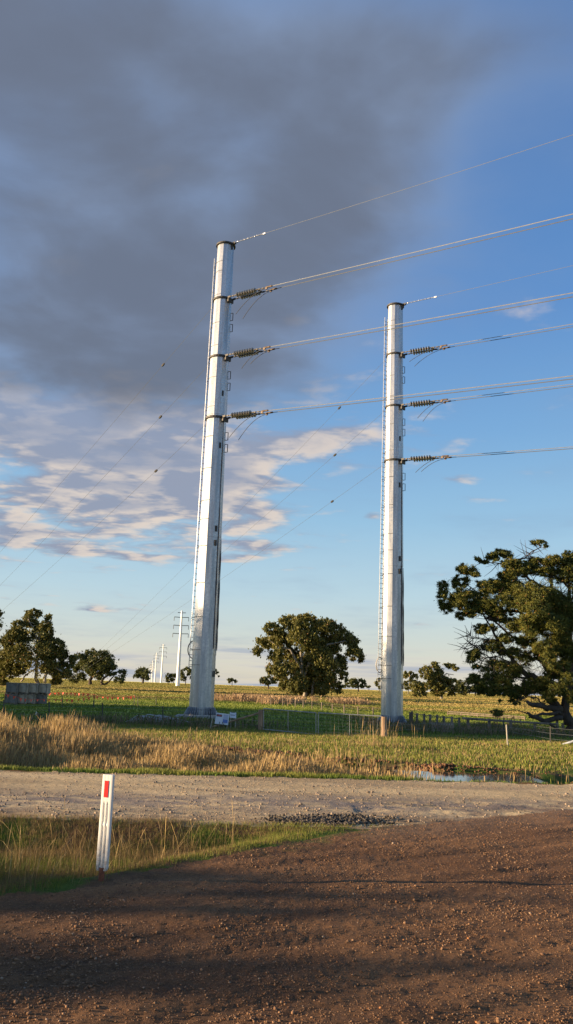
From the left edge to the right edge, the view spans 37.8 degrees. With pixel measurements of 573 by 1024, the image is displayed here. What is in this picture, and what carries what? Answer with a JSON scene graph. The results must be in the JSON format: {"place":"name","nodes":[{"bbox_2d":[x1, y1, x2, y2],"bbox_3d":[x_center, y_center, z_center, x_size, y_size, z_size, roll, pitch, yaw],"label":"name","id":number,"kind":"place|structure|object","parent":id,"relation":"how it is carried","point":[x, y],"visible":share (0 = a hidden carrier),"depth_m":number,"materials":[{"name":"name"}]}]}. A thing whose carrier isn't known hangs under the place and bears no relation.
{"place":"outdoors","nodes":[
{"label":"outdoors","id":0,"kind":"place"},
{"bbox_2d":[0,709,568,783],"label":"tall dry grass","id":1,"kind":"structure","parent":0,"point":[68,745],"depth_m":20.31,"materials":[{"name":"beige plant"}]},
{"bbox_2d":[0,810,572,1023],"bbox_3d":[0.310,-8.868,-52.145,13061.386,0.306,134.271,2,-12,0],"label":"gravel driveway","id":2,"kind":"structure","parent":0,"point":[159,1015],"depth_m":5.66,"materials":[{"name":"brown gravel"}]},
{"bbox_2d":[0,770,572,828],"bbox_3d":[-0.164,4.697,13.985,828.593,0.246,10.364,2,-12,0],"label":"gravel road","id":3,"kind":"structure","parent":0,"point":[143,786],"depth_m":12.74,"materials":[{"name":"beige gravel"}]},
{"bbox_2d":[254,813,402,826],"bbox_3d":[0.553,3.946,10.743,2.054,0.076,1.058,6,-12,-18],"label":"crushed rock","id":4,"kind":"object","parent":3,"relation":"on","point":[332,818],"visible":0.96,"depth_m":10.72,"materials":[{"name":"gravel"}]},
{"bbox_2d":[0,677,572,896],"bbox_3d":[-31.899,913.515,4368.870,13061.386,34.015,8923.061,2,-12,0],"label":"ground","id":5,"kind":"structure","parent":0,"point":[68,885],"depth_m":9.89,"materials":[{"name":"green plant"}]},
{"bbox_2d":[0,609,6,650],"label":"gum tree","id":6,"kind":"object","parent":5,"relation":"on","point":[1,614],"visible":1,"depth_m":149.11,"materials":[{"name":"green plant"}]},
{"bbox_2d":[5,693,18,704],"bbox_3d":[-20.502,13.981,62.643,0.840,0.785,1.028,2,-12,0],"label":"board bin","id":7,"kind":"object","parent":5,"relation":"on","point":[14,700],"visible":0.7,"depth_m":62.18,"materials":[{"name":"grey metal"}]},
{"bbox_2d":[5,682,19,693],"bbox_3d":[-20.474,13.201,62.803,0.840,0.784,1.028,2,-12,-2],"label":"board bin","id":8,"kind":"object","parent":7,"relation":"on","point":[12,687],"visible":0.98,"depth_m":62.34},
{"bbox_2d":[18,693,26,703],"bbox_3d":[-19.909,14.113,63.182,0.653,0.785,1.028,2,-12,0],"label":"board bin","id":9,"kind":"object","parent":5,"relation":"on","point":[24,697],"visible":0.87,"depth_m":62.73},
{"bbox_2d":[19,683,28,693],"bbox_3d":[-19.822,13.335,63.342,0.653,0.784,1.028,2,-12,2],"label":"board bin","id":10,"kind":"object","parent":9,"relation":"on","point":[23,688],"visible":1,"depth_m":62.88,"materials":[{"name":"grey plastic"}]},
{"bbox_2d":[27,694,35,704],"bbox_3d":[-19.390,14.241,63.721,0.639,0.785,1.028,2,-12,0],"label":"board bin","id":11,"kind":"object","parent":5,"relation":"on","point":[31,696],"visible":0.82,"depth_m":63.27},
{"bbox_2d":[28,683,38,693],"bbox_3d":[-19.243,13.465,63.880,0.639,0.784,1.028,2,-12,-2],"label":"board bin","id":12,"kind":"object","parent":11,"relation":"on","point":[33,688],"visible":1,"depth_m":63.42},
{"bbox_2d":[0,607,80,686],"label":"gum tree","id":13,"kind":"object","parent":5,"relation":"on","point":[48,648],"visible":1,"depth_m":155.26,"materials":[{"name":"green plant"}]},
{"bbox_2d":[36,694,47,704],"bbox_3d":[-18.820,14.371,64.259,0.665,0.785,1.028,2,-12,-1],"label":"board bin","id":14,"kind":"object","parent":5,"relation":"on","point":[41,697],"visible":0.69,"depth_m":63.82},
{"bbox_2d":[38,683,50,693],"bbox_3d":[-18.613,13.598,64.419,0.665,0.784,1.028,2,-12,2],"label":"board bin","id":15,"kind":"object","parent":14,"relation":"on","point":[44,688],"visible":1,"depth_m":63.98,"materials":[{"name":"grey plastic"}]},
{"bbox_2d":[4,693,94,706],"bbox_3d":[-16.842,13.433,59.396,6.450,1.070,0.112,2,-12,0],"label":"flag string","id":16,"kind":"object","parent":5,"relation":"on","point":[48,700],"visible":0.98,"depth_m":59.42,"materials":[{"name":"orange plastic"}]},
{"bbox_2d":[49,692,134,702],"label":"flag string","id":17,"kind":"object","parent":5,"relation":"on","point":[96,696],"visible":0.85,"depth_m":70.22,"materials":[{"name":"orange plastic"}]},
{"bbox_2d":[67,648,127,684],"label":"gum tree","id":18,"kind":"object","parent":5,"relation":"on","point":[101,667],"visible":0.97,"depth_m":233.74,"materials":[{"name":"green plant"}]},
{"bbox_2d":[96,774,114,880],"bbox_3d":[-1.544,2.710,7.115,0.100,0.918,0.050,-2,-12,17],"label":"guide post","id":19,"kind":"object","parent":5,"relation":"on","point":[104,839],"visible":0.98,"depth_m":7.11,"materials":[{"name":"plastic"}]},
{"bbox_2d":[1,796,234,881],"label":"dry stalks","id":20,"kind":"object","parent":5,"relation":"on","point":[97,842],"visible":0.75,"depth_m":8.46,"materials":[{"name":"beige plant"}]},
{"bbox_2d":[0,700,257,725],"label":"wire fence","id":21,"kind":"object","parent":5,"relation":"on","point":[49,710],"visible":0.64,"depth_m":42.06,"materials":[{"name":"metal"}]},
{"bbox_2d":[133,666,152,682],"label":"gum tree","id":22,"kind":"object","parent":5,"relation":"on","point":[142,673],"visible":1,"depth_m":430.53,"materials":[{"name":"green plant"}]},
{"bbox_2d":[153,653,158,681],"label":"pole","id":23,"kind":"object","parent":5,"relation":"on","point":[156,658],"visible":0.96,"depth_m":967.04,"materials":[{"name":"metal"}]},
{"bbox_2d":[125,714,187,722],"bbox_3d":[-6.454,10.411,42.170,3.281,0.424,1.108,2,-12,0],"label":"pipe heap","id":24,"kind":"object","parent":5,"relation":"on","point":[156,718],"visible":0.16,"depth_m":42.27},
{"bbox_2d":[159,644,166,682],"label":"pole","id":25,"kind":"object","parent":5,"relation":"on","point":[163,647],"visible":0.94,"depth_m":678.02,"materials":[{"name":"metal"}]},
{"bbox_2d":[164,673,175,684],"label":"gum tree","id":26,"kind":"object","parent":5,"relation":"on","point":[171,676],"visible":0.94,"depth_m":411.31,"materials":[{"name":"green plant"}]},
{"bbox_2d":[172,611,188,685],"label":"pole","id":27,"kind":"object","parent":5,"relation":"on","point":[180,633],"visible":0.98,"depth_m":335.19,"materials":[{"name":"metal"}]},
{"bbox_2d":[175,714,215,719],"bbox_3d":[-5.217,12.425,50.499,2.900,0.274,2.900,3,-12,-3],"label":"concrete pad","id":28,"kind":"object","parent":5,"relation":"on","point":[194,716],"visible":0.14,"depth_m":49.15,"materials":[{"name":"grey concrete"}]},
{"bbox_2d":[183,241,235,715],"bbox_3d":[-4.705,-2.893,53.699,2.306,31.040,2.120,-7,-15,38],"label":"steel pole","id":29,"kind":"object","parent":28,"relation":"on","point":[205,639],"visible":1,"depth_m":52.68,"materials":[{"name":"silver metal"}]},
{"bbox_2d":[3,423,206,609],"bbox_3d":[-29.163,9.401,86.825,0.170,18.808,84.082,10,-14,-33],"label":"pulling line","id":30,"kind":"object","parent":29,"relation":"attached to","point":[156,470],"visible":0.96,"depth_m":63.79,"materials":[{"name":"grey metal"}]},
{"bbox_2d":[1,309,210,550],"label":"pulling line","id":31,"kind":"object","parent":29,"relation":"attached to","point":[163,364],"visible":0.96,"depth_m":65.90,"materials":[{"name":"grey metal"}]},
{"bbox_2d":[15,367,206,569],"bbox_3d":[-30.767,7.635,88.855,0.170,22.965,88.681,10,-14,-34],"label":"pulling line","id":32,"kind":"object","parent":29,"relation":"attached to","point":[160,416],"visible":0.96,"depth_m":64.02,"materials":[{"name":"grey metal"}]},
{"bbox_2d":[225,409,272,439],"bbox_3d":[-2.448,-5.438,52.409,3.704,1.726,0.760,-1,-11,40],"label":"insulator string","id":33,"kind":"object","parent":29,"relation":"attached to","point":[244,414],"visible":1,"depth_m":52.47,"materials":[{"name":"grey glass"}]},
{"bbox_2d":[268,375,572,410],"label":"conductor wire","id":34,"kind":"object","parent":33,"relation":"attached to","point":[427,392],"visible":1,"depth_m":43.91,"materials":[{"name":"metal"}]},
{"bbox_2d":[273,379,571,412],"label":"conductor wire","id":35,"kind":"object","parent":33,"relation":"attached to","point":[428,395],"visible":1,"depth_m":44.32,"materials":[{"name":"grey metal"}]},
{"bbox_2d":[228,346,274,368],"bbox_3d":[-2.312,-9.727,53.300,3.704,1.278,0.760,-1,-11,40],"label":"insulator string","id":36,"kind":"object","parent":29,"relation":"attached to","point":[245,352],"visible":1,"depth_m":53.33,"materials":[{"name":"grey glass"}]},
{"bbox_2d":[270,292,572,346],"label":"conductor wire","id":37,"kind":"object","parent":36,"relation":"attached to","point":[428,318],"visible":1,"depth_m":44.71,"materials":[{"name":"metal"}]},
{"bbox_2d":[276,296,572,348],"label":"conductor wire","id":38,"kind":"object","parent":36,"relation":"attached to","point":[430,322],"visible":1,"depth_m":45.13,"materials":[{"name":"grey metal"}]},
{"bbox_2d":[231,285,276,317],"bbox_3d":[-2.223,-13.517,54.113,3.704,1.727,0.760,-1,-11,40],"label":"insulator string","id":39,"kind":"object","parent":29,"relation":"attached to","point":[249,293],"visible":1,"depth_m":54.23,"materials":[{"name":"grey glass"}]},
{"bbox_2d":[273,214,572,285],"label":"conductor wire","id":40,"kind":"object","parent":39,"relation":"attached to","point":[429,248],"visible":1,"depth_m":45.52,"materials":[{"name":"metal"}]},
{"bbox_2d":[277,218,572,288],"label":"conductor wire","id":41,"kind":"object","parent":39,"relation":"attached to","point":[431,252],"visible":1,"depth_m":45.89,"materials":[{"name":"grey metal"}]},
{"bbox_2d":[235,135,570,242],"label":"earth wire","id":42,"kind":"object","parent":29,"relation":"attached to","point":[385,195],"visible":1,"depth_m":48.61,"materials":[{"name":"metal"}]},
{"bbox_2d":[180,666,219,684],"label":"gum tree","id":43,"kind":"object","parent":5,"relation":"on","point":[184,677],"visible":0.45,"depth_m":392.07,"materials":[{"name":"green plant"}]},
{"bbox_2d":[210,713,229,727],"bbox_3d":[-3.030,9.516,37.946,0.863,0.811,0.208,2,-12,0],"label":"notice board","id":44,"kind":"object","parent":5,"relation":"on","point":[222,717],"visible":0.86,"depth_m":37.96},
{"bbox_2d":[226,678,237,683],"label":"gum tree","id":45,"kind":"object","parent":5,"relation":"on","point":[230,680],"visible":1,"depth_m":509.08,"materials":[{"name":"green plant"}]},
{"bbox_2d":[230,712,235,727],"bbox_3d":[-2.550,9.940,39.800,0.330,0.821,0.204,2,-12,0],"label":"notice board","id":46,"kind":"object","parent":5,"relation":"on","point":[233,715],"visible":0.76,"depth_m":39.79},
{"bbox_2d":[214,710,262,729],"bbox_3d":[-2.224,9.618,38.390,2.391,1.140,0.236,0,-12,12],"label":"gate post","id":47,"kind":"object","parent":5,"relation":"on","point":[260,718],"visible":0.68,"depth_m":38.17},
{"bbox_2d":[263,708,315,733],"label":"farm gate","id":48,"kind":"structure","parent":47,"relation":"attached to","point":[288,719],"depth_m":37.68,"materials":[{"name":"grey metal"}]},
{"bbox_2d":[259,675,277,688],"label":"gum tree","id":49,"kind":"object","parent":5,"relation":"on","point":[264,680],"visible":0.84,"depth_m":322.80,"materials":[{"name":"green plant"}]},
{"bbox_2d":[0,764,570,784],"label":"roadside grass","id":50,"kind":"structure","parent":5,"relation":"on","point":[167,771],"depth_m":16.10,"materials":[{"name":"green plant"}]},
{"bbox_2d":[0,677,572,716],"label":"pasture","id":51,"kind":"structure","parent":5,"relation":"on","point":[125,690],"depth_m":149.48,"materials":[{"name":"green plant"}]},
{"bbox_2d":[11,719,572,773],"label":"bank turf","id":52,"kind":"structure","parent":5,"relation":"on","point":[306,743],"depth_m":29.30,"materials":[{"name":"green plant"}]},
{"bbox_2d":[248,611,364,696],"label":"gum tree","id":53,"kind":"object","parent":5,"relation":"on","point":[313,672],"visible":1,"depth_m":143.47,"materials":[{"name":"green plant"}]},
{"bbox_2d":[270,697,378,717],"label":"post and wire fence","id":54,"kind":"object","parent":5,"relation":"on","point":[358,712],"visible":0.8,"depth_m":75.23,"materials":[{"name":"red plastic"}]},
{"bbox_2d":[344,677,366,691],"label":"gum tree","id":55,"kind":"object","parent":5,"relation":"on","point":[352,681],"visible":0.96,"depth_m":352.24,"materials":[{"name":"green plant"}]},
{"bbox_2d":[334,718,423,749],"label":"seed stalks","id":56,"kind":"object","parent":5,"relation":"on","point":[376,743],"visible":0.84,"depth_m":28.41,"materials":[{"name":"beige plant"}]},
{"bbox_2d":[381,717,386,736],"bbox_3d":[4.146,9.238,35.551,0.238,1.058,0.250,2,-12,0],"label":"gate post","id":57,"kind":"object","parent":5,"relation":"on","point":[384,724],"visible":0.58,"depth_m":35.48,"materials":[{"name":"brown wood"}]},
{"bbox_2d":[318,712,381,736],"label":"farm gate","id":58,"kind":"structure","parent":57,"relation":"attached to","point":[377,716],"depth_m":36.34,"materials":[{"name":"grey metal"}]},
{"bbox_2d":[374,670,418,693],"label":"gum tree","id":59,"kind":"object","parent":5,"relation":"on","point":[406,675],"visible":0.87,"depth_m":294.02,"materials":[{"name":"green plant"}]},
{"bbox_2d":[409,679,429,696],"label":"gum tree","id":60,"kind":"object","parent":5,"relation":"on","point":[417,687],"visible":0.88,"depth_m":209.76,"materials":[{"name":"green plant"}]},
{"bbox_2d":[409,711,459,725],"bbox_3d":[9.732,14.589,58.423,1.851,1.120,5.674,7,-13,-24],"label":"yard fence","id":61,"kind":"object","parent":5,"relation":"on","point":[411,713],"visible":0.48,"depth_m":58.48,"materials":[{"name":"wood"}]},
{"bbox_2d":[418,661,460,698],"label":"gum tree","id":62,"kind":"object","parent":5,"relation":"on","point":[439,682],"visible":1,"depth_m":185.61,"materials":[{"name":"green plant"}]},
{"bbox_2d":[432,722,453,731],"bbox_3d":[8.091,11.136,43.304,1.150,0.520,0.095,1,-12,7],"label":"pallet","id":63,"kind":"object","parent":5,"relation":"on","point":[442,724],"visible":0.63,"depth_m":43.28,"materials":[{"name":"brown wood"}]},
{"bbox_2d":[395,770,548,783],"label":"puddle water","id":64,"kind":"structure","parent":5,"relation":"on","point":[490,777],"depth_m":20.07,"materials":[{"name":"grey liquid"}]},
{"bbox_2d":[387,716,572,741],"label":"wire fence","id":65,"kind":"object","parent":5,"relation":"on","point":[442,717],"visible":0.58,"depth_m":39.79,"materials":[{"name":"metal"}]},
{"bbox_2d":[447,711,525,719],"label":"rail fence","id":66,"kind":"object","parent":5,"relation":"on","point":[510,716],"visible":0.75,"depth_m":78.55,"materials":[{"name":"brown wood"}]},
{"bbox_2d":[455,678,521,695],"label":"gum tree","id":67,"kind":"object","parent":5,"relation":"on","point":[461,684],"visible":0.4,"depth_m":322.79,"materials":[{"name":"green plant"}]},
{"bbox_2d":[434,538,572,729],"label":"pine tree","id":68,"kind":"object","parent":5,"relation":"on","point":[547,610],"visible":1,"depth_m":59.05,"materials":[{"name":"green plant"}]},
{"bbox_2d":[462,717,564,729],"bbox_3d":[17.768,14.615,57.133,17.166,1.136,1.003,10,-14,-34],"label":"yard fence","id":69,"kind":"object","parent":5,"relation":"on","point":[468,719],"visible":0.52,"depth_m":55.35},
{"bbox_3d":[7.276,14.728,57.823,2.541,0.301,2.541,2,-12,0],"label":"concrete pad","id":70,"kind":"object","parent":5,"relation":"on","visible":0},
{"bbox_2d":[376,302,406,722],"bbox_3d":[7.739,-0.605,61.026,2.306,31.040,2.120,-7,-15,38],"label":"steel pole","id":71,"kind":"object","parent":70,"relation":"on","point":[392,648],"visible":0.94,"depth_m":60.09,"materials":[{"name":"silver metal"}]},
{"bbox_2d":[64,373,372,683],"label":"pulling line","id":72,"kind":"object","parent":71,"relation":"attached to","point":[339,407],"visible":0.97,"depth_m":75.63,"materials":[{"name":"grey metal"}]},
{"bbox_2d":[57,410,385,687],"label":"pulling line","id":73,"kind":"object","parent":71,"relation":"attached to","point":[335,454],"visible":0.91,"depth_m":78.21,"materials":[{"name":"grey metal"}]},
{"bbox_2d":[81,465,382,671],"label":"pulling line","id":74,"kind":"object","parent":71,"relation":"attached to","point":[245,562],"visible":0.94,"depth_m":78.31,"materials":[{"name":"grey metal"}]},
{"bbox_2d":[404,344,449,365],"bbox_3d":[10.246,-11.474,61.477,3.704,1.229,0.760,-1,-11,40],"label":"insulator string","id":75,"kind":"object","parent":71,"relation":"attached to","point":[417,351],"visible":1,"depth_m":61.55,"materials":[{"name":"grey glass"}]},
{"bbox_2d":[449,324,571,344],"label":"conductor wire","id":76,"kind":"object","parent":75,"relation":"attached to","point":[510,334],"visible":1,"depth_m":57.08,"materials":[{"name":"metal"}]},
{"bbox_2d":[452,326,572,346],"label":"conductor wire","id":77,"kind":"object","parent":75,"relation":"attached to","point":[513,336],"visible":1,"depth_m":57.37,"materials":[{"name":"grey metal"}]},
{"bbox_2d":[404,399,450,420],"bbox_3d":[10.122,-7.343,60.613,3.704,1.476,0.760,-1,-11,40],"label":"insulator string","id":78,"kind":"object","parent":71,"relation":"attached to","point":[421,403],"visible":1,"depth_m":60.61,"materials":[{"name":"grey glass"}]},
{"bbox_2d":[448,384,571,399],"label":"conductor wire","id":79,"kind":"object","parent":78,"relation":"attached to","point":[511,391],"visible":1,"depth_m":56.27,"materials":[{"name":"metal"}]},
{"bbox_2d":[453,386,572,400],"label":"conductor wire","id":80,"kind":"object","parent":78,"relation":"attached to","point":[512,393],"visible":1,"depth_m":56.66,"materials":[{"name":"grey metal"}]},
{"bbox_2d":[405,455,451,472],"bbox_3d":[10.021,-3.395,59.773,3.704,1.229,0.760,-1,-11,40],"label":"insulator string","id":81,"kind":"object","parent":71,"relation":"attached to","point":[419,458],"visible":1,"depth_m":59.78,"materials":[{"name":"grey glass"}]},
{"bbox_2d":[450,446,572,455],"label":"conductor wire","id":82,"kind":"object","parent":81,"relation":"attached to","point":[511,451],"visible":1,"depth_m":55.51,"materials":[{"name":"metal"}]},
{"bbox_2d":[452,448,572,457],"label":"conductor wire","id":83,"kind":"object","parent":81,"relation":"attached to","point":[516,452],"visible":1,"depth_m":55.73,"materials":[{"name":"grey metal"}]},
{"bbox_2d":[405,265,572,303],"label":"earth wire","id":84,"kind":"object","parent":71,"relation":"attached to","point":[467,289],"visible":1,"depth_m":61.14,"materials":[{"name":"metal"}]},
{"bbox_2d":[0,692,572,739],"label":"paddock grass","id":85,"kind":"structure","parent":0,"point":[227,707],"depth_m":61.24,"materials":[{"name":"green plant"}]},
{"bbox_2d":[0,0,572,696],"label":"sky","id":86,"kind":"structure","parent":0,"point":[138,138],"materials":[{"name":"blue"}]},
{"bbox_2d":[1,710,572,739],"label":"fence line grass","id":87,"kind":"structure","parent":0,"point":[419,726],"depth_m":41.32,"materials":[{"name":"green plant"}]},
{"bbox_2d":[136,743,454,775],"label":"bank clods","id":88,"kind":"object","parent":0,"point":[236,749],"visible":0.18,"depth_m":22.90,"materials":[{"name":"soil"}]},
{"bbox_2d":[214,692,520,725],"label":"dry bank grass","id":89,"kind":"structure","parent":0,"point":[261,698],"depth_m":95.16,"materials":[{"name":"beige plant"}]},
{"bbox_2d":[424,764,572,783],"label":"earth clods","id":90,"kind":"object","parent":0,"point":[484,769],"visible":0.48,"depth_m":21.40,"materials":[{"name":"soil"}]}
]}

